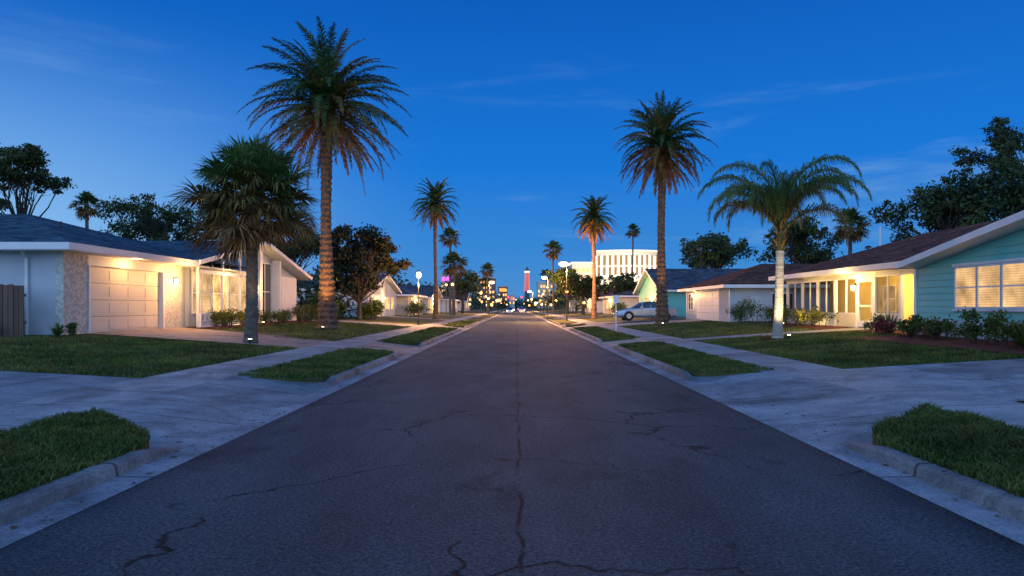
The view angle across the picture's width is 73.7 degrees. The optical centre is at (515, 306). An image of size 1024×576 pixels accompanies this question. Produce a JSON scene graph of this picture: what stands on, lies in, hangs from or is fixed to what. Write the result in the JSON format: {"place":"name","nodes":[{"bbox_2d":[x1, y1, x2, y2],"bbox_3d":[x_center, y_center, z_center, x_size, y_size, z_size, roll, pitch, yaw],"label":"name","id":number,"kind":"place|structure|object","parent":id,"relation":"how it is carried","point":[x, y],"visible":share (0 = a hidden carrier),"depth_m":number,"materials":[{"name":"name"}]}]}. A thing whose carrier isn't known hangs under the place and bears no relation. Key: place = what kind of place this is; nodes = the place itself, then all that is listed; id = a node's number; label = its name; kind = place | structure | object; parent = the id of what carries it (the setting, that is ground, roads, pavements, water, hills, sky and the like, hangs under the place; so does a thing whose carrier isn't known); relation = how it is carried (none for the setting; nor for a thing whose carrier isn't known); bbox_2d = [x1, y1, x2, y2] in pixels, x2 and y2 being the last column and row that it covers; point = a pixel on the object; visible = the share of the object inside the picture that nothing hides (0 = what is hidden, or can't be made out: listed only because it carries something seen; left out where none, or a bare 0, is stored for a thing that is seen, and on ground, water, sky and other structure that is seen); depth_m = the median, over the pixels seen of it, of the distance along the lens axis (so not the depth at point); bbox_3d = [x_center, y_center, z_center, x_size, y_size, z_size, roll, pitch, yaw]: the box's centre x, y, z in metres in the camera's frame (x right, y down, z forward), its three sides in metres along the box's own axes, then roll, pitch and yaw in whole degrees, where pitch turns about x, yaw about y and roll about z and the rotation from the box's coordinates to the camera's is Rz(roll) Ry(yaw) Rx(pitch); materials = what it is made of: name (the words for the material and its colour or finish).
{"place":"outdoors","nodes":[
{"label":"outdoors","id":0,"kind":"place"},
{"bbox_2d":[0,308,1023,575],"bbox_3d":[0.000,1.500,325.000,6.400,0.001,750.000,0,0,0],"label":"road","id":1,"kind":"structure","parent":0,"point":[514,442],"depth_m":5.40,"materials":[{"name":"grey asphalt"}]},
{"bbox_2d":[9,332,999,528],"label":"fallen leaves","id":2,"kind":"object","parent":1,"relation":"on","point":[15,526],"visible":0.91,"depth_m":7.57,"materials":[{"name":"brown plant"}]},
{"bbox_2d":[0,311,1023,548],"bbox_3d":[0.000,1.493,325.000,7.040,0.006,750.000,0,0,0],"label":"gutter","id":3,"kind":"object","parent":1,"relation":"on","point":[984,516],"depth_m":6.35,"materials":[{"name":"concrete"}]},
{"bbox_2d":[0,311,1023,525],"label":"kerb","id":4,"kind":"structure","parent":1,"relation":"on","point":[30,501],"depth_m":5.76,"materials":[{"name":"concrete"}]},
{"bbox_2d":[0,309,1023,430],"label":"sidewalk","id":5,"kind":"structure","parent":0,"point":[17,414],"depth_m":11.52,"materials":[{"name":"concrete"}]},
{"bbox_2d":[613,295,618,330],"bbox_3d":[5.500,0.329,37.492,0.320,2.000,0.085,0,0,0],"label":"street sign","id":6,"kind":"object","parent":5,"relation":"on","point":[615,299],"visible":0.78,"depth_m":37.47,"materials":[{"name":"white metal"}]},
{"bbox_2d":[0,311,1023,404],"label":"driveway","id":7,"kind":"structure","parent":0,"point":[1002,379],"depth_m":12.19,"materials":[{"name":"concrete"}]},
{"bbox_2d":[614,301,676,320],"bbox_3d":[10.250,0.323,54.200,4.720,1.545,2.040,0,0,0],"label":"parked car","id":8,"kind":"object","parent":7,"relation":"on","point":[646,309],"visible":0.71,"depth_m":53.33,"materials":[{"name":"paint"}]},
{"bbox_2d":[0,307,1023,498],"bbox_3d":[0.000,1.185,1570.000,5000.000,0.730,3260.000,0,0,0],"label":"ground","id":9,"kind":"structure","parent":0,"point":[444,315],"depth_m":28.40,"materials":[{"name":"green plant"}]},
{"bbox_2d":[0,198,8,213],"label":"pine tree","id":10,"kind":"object","parent":9,"relation":"on","point":[4,205],"visible":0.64,"depth_m":61.41,"materials":[{"name":"green plant"}]},
{"bbox_2d":[0,284,25,335],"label":"wooden fence","id":11,"kind":"object","parent":9,"relation":"on","point":[12,321],"visible":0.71,"depth_m":20.00,"materials":[{"name":"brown wood"}]},
{"bbox_2d":[0,143,77,216],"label":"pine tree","id":12,"kind":"object","parent":9,"relation":"on","point":[29,158],"visible":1,"depth_m":56.47,"materials":[{"name":"green plant"}]},
{"bbox_2d":[49,322,67,335],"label":"agave plant","id":13,"kind":"object","parent":9,"relation":"on","point":[57,330],"visible":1,"depth_m":20.04,"materials":[{"name":"green plant"}]},
{"bbox_2d":[64,322,77,335],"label":"shrub","id":14,"kind":"object","parent":9,"relation":"on","point":[72,328],"visible":0.98,"depth_m":20.40,"materials":[{"name":"green plant"}]},
{"bbox_2d":[67,190,103,228],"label":"cabbage palm","id":15,"kind":"object","parent":9,"relation":"on","point":[85,212],"visible":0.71,"depth_m":69.73,"materials":[{"name":"green plant"}]},
{"bbox_2d":[0,246,296,334],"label":"walls","id":16,"kind":"structure","parent":9,"relation":"on","point":[57,286],"depth_m":21.74,"materials":[{"name":"white paint"}]},
{"bbox_2d":[91,266,158,332],"bbox_3d":[-14.069,-0.240,24.600,0.062,2.240,4.560,0,0,0],"label":"garage door","id":17,"kind":"structure","parent":16,"relation":"attached to","point":[124,299],"depth_m":24.42,"materials":[{"name":"paint"}]},
{"bbox_2d":[0,214,311,279],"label":"roof","id":18,"kind":"structure","parent":16,"relation":"on","point":[27,233],"depth_m":24.97,"materials":[{"name":"blue"}]},
{"bbox_2d":[196,253,240,326],"bbox_3d":[-13.410,-0.905,31.075,0.180,3.610,4.470,0,0,0],"label":"porch screen","id":19,"kind":"object","parent":16,"relation":"attached to","point":[200,322],"visible":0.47,"depth_m":30.16,"materials":[{"name":"white metal"}]},
{"bbox_2d":[191,252,271,320],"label":"windows","id":20,"kind":"structure","parent":16,"relation":"attached to","point":[230,292],"depth_m":32.95,"materials":[{"name":"clear glass"}]},
{"bbox_2d":[97,193,211,240],"bbox_3d":[-31.626,-4.355,59.985,10.017,10.664,10.371,0,0,0],"label":"oak tree","id":21,"kind":"object","parent":9,"relation":"on","point":[158,228],"visible":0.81,"depth_m":58.42,"materials":[{"name":"green plant"}]},
{"bbox_2d":[165,131,322,342],"bbox_3d":[-8.423,-2.220,22.005,4.778,6.883,4.761,0,0,0],"label":"cabbage palm","id":22,"kind":"object","parent":9,"relation":"on","point":[258,170],"visible":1,"depth_m":21.15,"materials":[{"name":"green plant"}]},
{"bbox_2d":[271,224,320,269],"bbox_3d":[-20.275,-3.482,62.002,8.082,8.923,8.961,0,0,30],"label":"oak tree","id":23,"kind":"object","parent":9,"relation":"on","point":[295,252],"visible":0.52,"depth_m":61.32,"materials":[{"name":"green plant"}]},
{"bbox_2d":[301,292,340,319],"bbox_3d":[-13.234,-0.109,47.002,2.471,2.023,5.080,0,0,0],"label":"shrub","id":24,"kind":"object","parent":9,"relation":"on","point":[314,302],"visible":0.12,"depth_m":45.34,"materials":[{"name":"green plant"}]},
{"bbox_2d":[236,16,411,329],"bbox_3d":[-9.254,-6.442,34.184,7.770,15.236,7.718,0,0,38],"label":"date palm","id":25,"kind":"object","parent":9,"relation":"on","point":[327,88],"visible":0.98,"depth_m":33.60,"materials":[{"name":"green plant"}]},
{"bbox_2d":[306,301,347,320],"bbox_3d":[-10.378,0.138,37.979,2.983,1.786,2.735,0,0,-32],"label":"palmetto plant","id":26,"kind":"object","parent":9,"relation":"on","point":[338,312],"visible":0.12,"depth_m":37.92,"materials":[{"name":"green plant"}]},
{"bbox_2d":[297,280,395,316],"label":"walls","id":27,"kind":"structure","parent":9,"relation":"on","point":[386,290],"depth_m":66.78,"materials":[{"name":"white paint"}]},
{"bbox_2d":[297,274,401,293],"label":"roof","id":28,"kind":"structure","parent":27,"relation":"on","point":[393,285],"depth_m":66.20,"materials":[{"name":"grey"}]},
{"bbox_2d":[370,294,393,315],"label":"windows and doors","id":29,"kind":"structure","parent":27,"relation":"attached to","point":[387,300],"depth_m":68.47,"materials":[{"name":"glass"}]},
{"bbox_2d":[314,220,413,319],"bbox_3d":[-11.197,-2.671,50.730,7.146,7.645,5.366,0,0,-26],"label":"magnolia tree","id":30,"kind":"object","parent":9,"relation":"on","point":[375,250],"visible":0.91,"depth_m":49.64,"materials":[{"name":"green plant"}]},
{"bbox_2d":[355,297,388,319],"bbox_3d":[-11.232,0.235,52.713,2.503,1.936,3.280,0,0,-17],"label":"shrub","id":31,"kind":"object","parent":9,"relation":"on","point":[375,307],"visible":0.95,"depth_m":51.78,"materials":[{"name":"green plant"}]},
{"bbox_2d":[396,296,422,315],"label":"walls","id":32,"kind":"structure","parent":9,"relation":"on","point":[401,301],"depth_m":76.00,"materials":[{"name":"beige paint"}]},
{"bbox_2d":[396,287,427,297],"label":"roof","id":33,"kind":"structure","parent":32,"relation":"on","point":[405,292],"depth_m":78.43,"materials":[{"name":"grey"}]},
{"bbox_2d":[401,299,429,315],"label":"shrub","id":34,"kind":"object","parent":9,"relation":"on","point":[412,305],"visible":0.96,"depth_m":73.79,"materials":[{"name":"green plant"}]},
{"bbox_2d":[416,270,420,324],"bbox_3d":[-6.970,-0.675,49.000,0.340,3.900,0.340,0,0,0],"label":"street lamp","id":35,"kind":"object","parent":9,"relation":"on","point":[418,274],"visible":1,"depth_m":48.97,"materials":[{"name":"metal"}]},
{"bbox_2d":[423,294,439,313],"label":"walls","id":36,"kind":"structure","parent":9,"relation":"on","point":[427,300],"depth_m":98.78,"materials":[{"name":"beige paint"}]},
{"bbox_2d":[397,285,442,299],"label":"roof","id":37,"kind":"structure","parent":36,"relation":"on","point":[427,290],"depth_m":102.22,"materials":[{"name":"grey"}]},
{"bbox_2d":[411,177,460,318],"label":"date palm","id":38,"kind":"object","parent":9,"relation":"on","point":[434,207],"visible":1,"depth_m":67.76,"materials":[{"name":"green plant"}]},
{"bbox_2d":[440,274,452,290],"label":"city building","id":39,"kind":"structure","parent":9,"relation":"on","point":[442,279],"depth_m":379.95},
{"bbox_2d":[440,300,456,311],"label":"walls","id":40,"kind":"structure","parent":9,"relation":"on","point":[442,305],"depth_m":124.00,"materials":[{"name":"white paint"}]},
{"bbox_2d":[437,226,460,314],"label":"cabbage palm","id":41,"kind":"object","parent":9,"relation":"on","point":[449,241],"visible":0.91,"depth_m":99.84,"materials":[{"name":"green plant"}]},
{"bbox_2d":[438,250,468,314],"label":"cabbage palm","id":42,"kind":"object","parent":9,"relation":"on","point":[452,257],"visible":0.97,"depth_m":94.78,"materials":[{"name":"green plant"}]},
{"bbox_2d":[457,299,468,310],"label":"walls","id":43,"kind":"structure","parent":9,"relation":"on","point":[459,307],"depth_m":160.00,"materials":[{"name":"beige paint"}]},
{"bbox_2d":[443,294,471,301],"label":"roof","id":44,"kind":"structure","parent":43,"relation":"on","point":[466,297],"depth_m":164.47,"materials":[{"name":"grey"}]},
{"bbox_2d":[447,268,480,312],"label":"oak tree","id":45,"kind":"object","parent":9,"relation":"on","point":[467,286],"visible":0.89,"depth_m":117.50,"materials":[{"name":"green plant"}]},
{"bbox_2d":[479,276,491,311],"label":"cabbage palm","id":46,"kind":"object","parent":9,"relation":"on","point":[484,284],"visible":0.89,"depth_m":179.66,"materials":[{"name":"green plant"}]},
{"bbox_2d":[477,277,495,307],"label":"city building","id":47,"kind":"structure","parent":9,"relation":"on","point":[492,289],"depth_m":420.00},
{"bbox_2d":[479,262,494,312],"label":"cabbage palm","id":48,"kind":"object","parent":9,"relation":"on","point":[487,267],"visible":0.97,"depth_m":144.80,"materials":[{"name":"green plant"}]},
{"bbox_2d":[498,286,507,302],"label":"city building","id":49,"kind":"structure","parent":9,"relation":"on","point":[502,290],"depth_m":460.00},
{"bbox_2d":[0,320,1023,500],"bbox_3d":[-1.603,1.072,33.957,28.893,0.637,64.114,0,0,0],"label":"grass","id":50,"kind":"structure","parent":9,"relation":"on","point":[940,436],"depth_m":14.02,"materials":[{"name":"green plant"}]},
{"bbox_2d":[509,295,514,307],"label":"city building","id":51,"kind":"structure","parent":9,"relation":"on","point":[512,300],"depth_m":520.00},
{"bbox_2d":[445,283,584,315],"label":"distant street lamps","id":52,"kind":"object","parent":9,"relation":"on","point":[497,300],"visible":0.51,"depth_m":151.47,"materials":[{"name":"metal"}]},
{"bbox_2d":[524,267,529,308],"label":"lit tower","id":53,"kind":"structure","parent":9,"relation":"on","point":[527,284],"depth_m":498.70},
{"bbox_2d":[536,282,551,307],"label":"city building","id":54,"kind":"structure","parent":9,"relation":"on","point":[541,288],"depth_m":440.00,"materials":[{"name":"grey concrete"}]},
{"bbox_2d":[542,276,547,315],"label":"street lamp","id":55,"kind":"object","parent":9,"relation":"on","point":[544,277],"visible":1,"depth_m":104.95,"materials":[{"name":"metal"}]},
{"bbox_2d":[538,268,551,311],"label":"cabbage palm","id":56,"kind":"object","parent":9,"relation":"on","point":[544,272],"visible":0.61,"depth_m":164.84,"materials":[{"name":"green plant"}]},
{"bbox_2d":[541,240,564,313],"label":"cabbage palm","id":57,"kind":"object","parent":9,"relation":"on","point":[553,246],"visible":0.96,"depth_m":124.82,"materials":[{"name":"green plant"}]},
{"bbox_2d":[545,266,575,313],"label":"oak tree","id":58,"kind":"object","parent":9,"relation":"on","point":[556,280],"visible":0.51,"depth_m":111.30,"materials":[{"name":"green plant"}]},
{"bbox_2d":[559,261,567,319],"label":"street lamp","id":59,"kind":"object","parent":9,"relation":"on","point":[563,263],"visible":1,"depth_m":66.96,"materials":[{"name":"metal"}]},
{"bbox_2d":[560,271,602,313],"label":"oak tree","id":60,"kind":"object","parent":9,"relation":"on","point":[576,285],"visible":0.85,"depth_m":103.19,"materials":[{"name":"green plant"}]},
{"bbox_2d":[375,259,790,313],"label":"distant trees","id":61,"kind":"object","parent":9,"relation":"on","point":[560,298],"visible":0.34,"depth_m":218.75,"materials":[{"name":"green plant"}]},
{"bbox_2d":[297,245,872,318],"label":"background trees","id":62,"kind":"object","parent":9,"relation":"on","point":[343,304],"visible":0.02,"depth_m":51.90,"materials":[{"name":"green plant"}]},
{"bbox_2d":[570,195,616,318],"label":"date palm","id":63,"kind":"object","parent":9,"relation":"on","point":[594,222],"visible":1,"depth_m":69.77,"materials":[{"name":"green plant"}]},
{"bbox_2d":[585,299,602,312],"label":"walls","id":64,"kind":"structure","parent":9,"relation":"on","point":[599,304],"depth_m":110.00,"materials":[{"name":"white paint"}]},
{"bbox_2d":[190,320,1023,353],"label":"flower bed","id":65,"kind":"object","parent":9,"relation":"on","point":[1011,347],"visible":0.59,"depth_m":19.26,"materials":[{"name":"brown soil"}]},
{"bbox_2d":[207,308,239,326],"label":"shrub","id":66,"kind":"object","parent":65,"relation":"on","point":[220,316],"visible":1,"depth_m":30.47,"materials":[{"name":"green plant"}]},
{"bbox_2d":[235,308,272,324],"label":"shrub","id":67,"kind":"object","parent":65,"relation":"on","point":[241,317],"visible":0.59,"depth_m":34.92,"materials":[{"name":"green plant"}]},
{"bbox_2d":[267,309,293,323],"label":"shrub","id":68,"kind":"object","parent":65,"relation":"on","point":[282,316],"visible":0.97,"depth_m":36.84,"materials":[{"name":"green plant"}]},
{"bbox_2d":[288,303,317,321],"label":"shrub","id":69,"kind":"object","parent":65,"relation":"on","point":[303,312],"visible":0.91,"depth_m":41.40,"materials":[{"name":"green plant"}]},
{"bbox_2d":[763,304,794,323],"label":"shrub","id":70,"kind":"object","parent":65,"relation":"on","point":[770,313],"visible":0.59,"depth_m":34.49,"materials":[{"name":"green plant"}]},
{"bbox_2d":[783,305,838,326],"bbox_3d":[13.238,0.384,31.237,1.244,1.014,4.407,0,0,0],"label":"shrub","id":71,"kind":"object","parent":65,"relation":"on","point":[800,316],"visible":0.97,"depth_m":30.79,"materials":[{"name":"yellow plant"}]},
{"bbox_2d":[863,313,892,331],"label":"shrub","id":72,"kind":"object","parent":65,"relation":"on","point":[868,324],"visible":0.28,"depth_m":24.39,"materials":[{"name":"green plant"}]},
{"bbox_2d":[871,317,896,335],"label":"shrub","id":73,"kind":"object","parent":65,"relation":"on","point":[880,324],"visible":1,"depth_m":22.57,"materials":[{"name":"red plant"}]},
{"bbox_2d":[876,311,904,332],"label":"agave plant","id":74,"kind":"object","parent":65,"relation":"on","point":[889,318],"visible":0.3,"depth_m":23.11,"materials":[{"name":"green plant"}]},
{"bbox_2d":[894,314,924,337],"bbox_3d":[12.168,0.572,20.933,0.830,0.739,1.109,0,0,0],"label":"shrub","id":75,"kind":"object","parent":65,"relation":"on","point":[915,321],"visible":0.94,"depth_m":21.01,"materials":[{"name":"green plant"}]},
{"bbox_2d":[917,322,940,337],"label":"shrub","id":76,"kind":"object","parent":65,"relation":"on","point":[924,335],"visible":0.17,"depth_m":20.25,"materials":[{"name":"green plant"}]},
{"bbox_2d":[922,314,957,339],"bbox_3d":[12.122,0.566,19.500,0.929,0.766,0.964,0,0,42],"label":"shrub","id":77,"kind":"object","parent":65,"relation":"on","point":[934,326],"visible":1,"depth_m":19.40,"materials":[{"name":"green plant"}]},
{"bbox_2d":[954,306,1009,343],"bbox_3d":[12.052,0.464,17.664,1.264,0.984,0.784,0,0,13],"label":"shrub","id":78,"kind":"object","parent":65,"relation":"on","point":[971,328],"visible":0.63,"depth_m":17.65,"materials":[{"name":"green plant"}]},
{"bbox_2d":[979,308,1023,345],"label":"shrub","id":79,"kind":"object","parent":65,"relation":"on","point":[998,320],"visible":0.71,"depth_m":16.74,"materials":[{"name":"green plant"}]},
{"bbox_2d":[995,317,1023,346],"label":"agave plant","id":80,"kind":"object","parent":65,"relation":"on","point":[1018,332],"visible":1,"depth_m":15.57,"materials":[{"name":"green plant"}]},
{"bbox_2d":[568,250,656,291],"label":"facade","id":81,"kind":"structure","parent":9,"relation":"on","point":[616,262],"depth_m":397.10,"materials":[{"name":"white concrete"}]},
{"bbox_2d":[598,272,637,295],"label":"oak tree","id":82,"kind":"object","parent":9,"relation":"on","point":[619,283],"visible":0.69,"depth_m":87.04,"materials":[{"name":"green plant"}]},
{"bbox_2d":[608,302,627,315],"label":"shrub","id":83,"kind":"object","parent":9,"relation":"on","point":[620,306],"visible":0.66,"depth_m":75.28,"materials":[{"name":"green plant"}]},
{"bbox_2d":[603,297,638,313],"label":"walls","id":84,"kind":"structure","parent":9,"relation":"on","point":[630,302],"depth_m":84.00,"materials":[{"name":"beige paint"}]},
{"bbox_2d":[599,290,638,298],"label":"roof","id":85,"kind":"structure","parent":84,"relation":"on","point":[629,292],"depth_m":85.24,"materials":[{"name":"grey"}]},
{"bbox_2d":[625,223,641,282],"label":"cabbage palm","id":86,"kind":"object","parent":9,"relation":"on","point":[634,232],"visible":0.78,"depth_m":139.85,"materials":[{"name":"green plant"}]},
{"bbox_2d":[639,276,685,316],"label":"walls","id":87,"kind":"structure","parent":9,"relation":"on","point":[677,301],"depth_m":60.00,"materials":[{"name":"teal paint"}]},
{"bbox_2d":[633,269,742,294],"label":"roof","id":88,"kind":"structure","parent":87,"relation":"on","point":[676,279],"depth_m":64.05,"materials":[{"name":"grey"}]},
{"bbox_2d":[613,90,718,325],"bbox_3d":[9.095,-5.931,41.951,6.153,14.260,6.028,0,0,0],"label":"date palm","id":89,"kind":"object","parent":9,"relation":"on","point":[662,152],"visible":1,"depth_m":41.64,"materials":[{"name":"green plant"}]},
{"bbox_2d":[678,230,758,268],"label":"oak tree","id":90,"kind":"object","parent":9,"relation":"on","point":[723,251],"visible":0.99,"depth_m":81.12,"materials":[{"name":"green plant"}]},
{"bbox_2d":[686,288,785,321],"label":"walls","id":91,"kind":"structure","parent":9,"relation":"on","point":[734,296],"depth_m":41.50,"materials":[{"name":"white paint"}]},
{"bbox_2d":[688,289,719,320],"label":"windows and doors","id":92,"kind":"structure","parent":91,"relation":"attached to","point":[707,304],"depth_m":46.45,"materials":[{"name":"metal"}]},
{"bbox_2d":[677,264,812,291],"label":"roof","id":93,"kind":"structure","parent":91,"relation":"on","point":[756,276],"depth_m":44.42,"materials":[{"name":"brown"}]},
{"bbox_2d":[725,298,769,323],"bbox_3d":[13.102,0.167,38.470,2.083,1.542,4.821,0,0,0],"label":"shrub","id":94,"kind":"object","parent":9,"relation":"on","point":[738,312],"visible":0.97,"depth_m":38.53,"materials":[{"name":"green plant"}]},
{"bbox_2d":[760,337,793,339],"bbox_3d":[9.195,1.134,23.997,1.115,0.100,1.145,0,0,0],"label":"tree ring","id":95,"kind":"object","parent":9,"relation":"on","point":[768,338],"visible":0.37,"depth_m":23.64,"materials":[{"name":"brown soil"}]},
{"bbox_2d":[697,153,872,337],"bbox_3d":[9.283,-1.995,23.833,5.551,6.341,5.029,0,0,0],"label":"queen palm","id":96,"kind":"object","parent":9,"relation":"on","point":[775,204],"visible":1,"depth_m":23.66,"materials":[{"name":"green plant"}]},
{"bbox_2d":[756,215,843,263],"bbox_3d":[23.293,-3.297,56.053,6.793,8.553,5.676,0,0,41],"label":"oak tree","id":97,"kind":"object","parent":9,"relation":"on","point":[798,240],"visible":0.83,"depth_m":55.53,"materials":[{"name":"green plant"}]},
{"bbox_2d":[786,269,913,329],"bbox_3d":[15.120,-0.200,28.750,2.360,2.400,12.900,0,0,0],"label":"screened porch","id":98,"kind":"object","parent":9,"relation":"on","point":[888,292],"visible":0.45,"depth_m":29.17,"materials":[{"name":"concrete"}]},
{"bbox_2d":[831,205,871,254],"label":"cabbage palm","id":99,"kind":"object","parent":9,"relation":"on","point":[855,234],"visible":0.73,"depth_m":59.48,"materials":[{"name":"green plant"}]},
{"bbox_2d":[838,229,1023,340],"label":"walls","id":100,"kind":"structure","parent":9,"relation":"on","point":[933,289],"depth_m":20.91,"materials":[{"name":"teal paint"}]},
{"bbox_2d":[857,276,913,326],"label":"door","id":101,"kind":"structure","parent":100,"relation":"attached to","point":[859,321],"depth_m":27.75,"materials":[{"name":"white wood"}]},
{"bbox_2d":[768,210,1023,280],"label":"roof","id":102,"kind":"structure","parent":100,"relation":"on","point":[920,251],"depth_m":25.93,"materials":[{"name":"brown"}]},
{"bbox_2d":[952,257,1023,311],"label":"windows","id":103,"kind":"structure","parent":100,"relation":"attached to","point":[988,286],"depth_m":18.65,"materials":[{"name":"beige glass"}]},
{"bbox_2d":[865,152,1023,241],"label":"oak tree","id":104,"kind":"object","parent":9,"relation":"on","point":[963,201],"visible":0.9,"depth_m":38.45,"materials":[{"name":"green plant"}]},
{"bbox_2d":[947,116,1023,208],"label":"tree","id":105,"kind":"object","parent":9,"relation":"on","point":[1004,139],"visible":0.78,"depth_m":44.30,"materials":[{"name":"green plant"}]},
{"bbox_2d":[0,0,1023,306],"label":"sky","id":106,"kind":"structure","parent":0,"point":[519,104],"materials":[{"name":"blue"}]},
{"bbox_2d":[8,313,1021,448],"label":"driveway apron","id":107,"kind":"object","parent":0,"point":[205,408],"visible":0.56,"depth_m":9.85,"materials":[{"name":"concrete"}]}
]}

